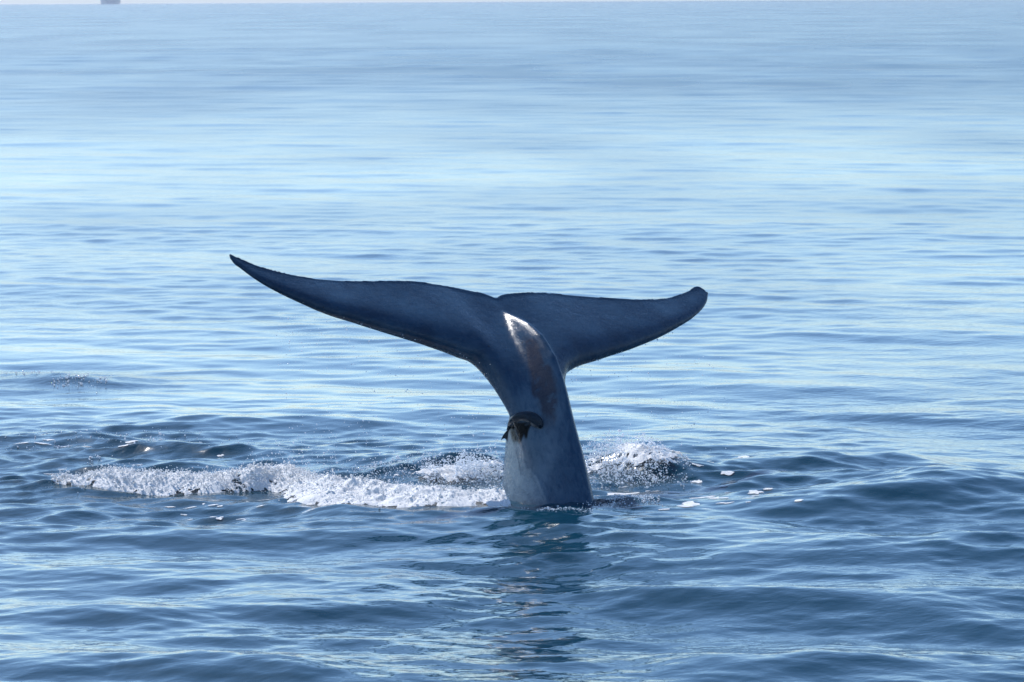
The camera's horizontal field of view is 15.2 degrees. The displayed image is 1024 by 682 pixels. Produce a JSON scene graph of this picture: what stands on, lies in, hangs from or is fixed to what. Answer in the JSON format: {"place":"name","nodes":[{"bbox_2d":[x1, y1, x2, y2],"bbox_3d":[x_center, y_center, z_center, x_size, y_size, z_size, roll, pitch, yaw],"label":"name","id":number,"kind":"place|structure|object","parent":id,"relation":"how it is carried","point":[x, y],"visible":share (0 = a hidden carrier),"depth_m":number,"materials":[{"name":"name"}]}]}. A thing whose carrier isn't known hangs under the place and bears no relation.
{"place":"outdoors","nodes":[
{"label":"outdoors","id":0,"kind":"place"},
{"bbox_2d":[0,0,759,4],"label":"sky","id":1,"kind":"structure","parent":0,"point":[2,2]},
{"bbox_2d":[247,306,726,480],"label":"falling drops","id":2,"kind":"object","parent":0,"point":[446,404],"visible":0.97,"depth_m":49.45,"materials":[{"name":"white liquid"}]},
{"bbox_2d":[0,0,1023,681],"bbox_3d":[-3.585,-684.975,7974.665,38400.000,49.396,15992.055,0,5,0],"label":"sea","id":3,"kind":"structure","parent":0,"point":[820,202],"depth_m":74.09,"materials":[{"name":"blue liquid"}]},
{"bbox_2d":[100,0,119,3],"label":"cargo ship","id":4,"kind":"object","parent":3,"relation":"on","point":[110,1],"visible":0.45,"depth_m":6682.50,"materials":[{"name":"paint"}]},
{"bbox_2d":[51,459,509,507],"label":"foam bubbles","id":5,"kind":"object","parent":3,"relation":"on","point":[207,473],"visible":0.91,"depth_m":50.85,"materials":[{"name":"white liquid"}]},
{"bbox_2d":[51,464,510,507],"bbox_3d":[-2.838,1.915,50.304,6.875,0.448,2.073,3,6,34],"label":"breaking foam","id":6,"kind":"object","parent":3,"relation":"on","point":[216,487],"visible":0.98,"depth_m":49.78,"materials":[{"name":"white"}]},
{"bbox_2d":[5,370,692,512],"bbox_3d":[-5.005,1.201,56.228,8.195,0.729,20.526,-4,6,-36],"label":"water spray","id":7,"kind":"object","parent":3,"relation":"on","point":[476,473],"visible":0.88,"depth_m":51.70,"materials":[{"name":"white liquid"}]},
{"bbox_2d":[16,439,802,519],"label":"foam shreds","id":8,"kind":"object","parent":3,"relation":"on","point":[688,503],"visible":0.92,"depth_m":49.71,"materials":[{"name":"white liquid"}]},
{"bbox_2d":[394,459,502,481],"bbox_3d":[-0.713,1.748,51.898,1.711,0.158,0.892,-5,7,-43],"label":"breaking foam","id":9,"kind":"object","parent":3,"relation":"on","point":[446,471],"visible":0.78,"depth_m":51.52,"materials":[{"name":"white"}]},
{"bbox_2d":[229,254,707,504],"bbox_3d":[0.145,2.433,50.148,7.586,4.102,6.792,4,39,-33],"label":"whale tail","id":10,"kind":"object","parent":3,"relation":"on","point":[528,351],"visible":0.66,"depth_m":49.89},
{"bbox_2d":[501,411,542,440],"bbox_3d":[0.087,1.109,49.639,0.269,0.440,0.766,-4,6,-34],"label":"remora","id":11,"kind":"object","parent":10,"relation":"attached to","point":[533,419],"visible":1,"depth_m":49.41,"materials":[{"name":"black"}]},
{"bbox_2d":[586,443,687,475],"bbox_3d":[1.609,1.584,52.062,1.217,0.394,1.520,-4,6,-38],"label":"breaking foam","id":12,"kind":"object","parent":3,"relation":"on","point":[632,451],"visible":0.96,"depth_m":51.91,"materials":[{"name":"white"}]}
]}

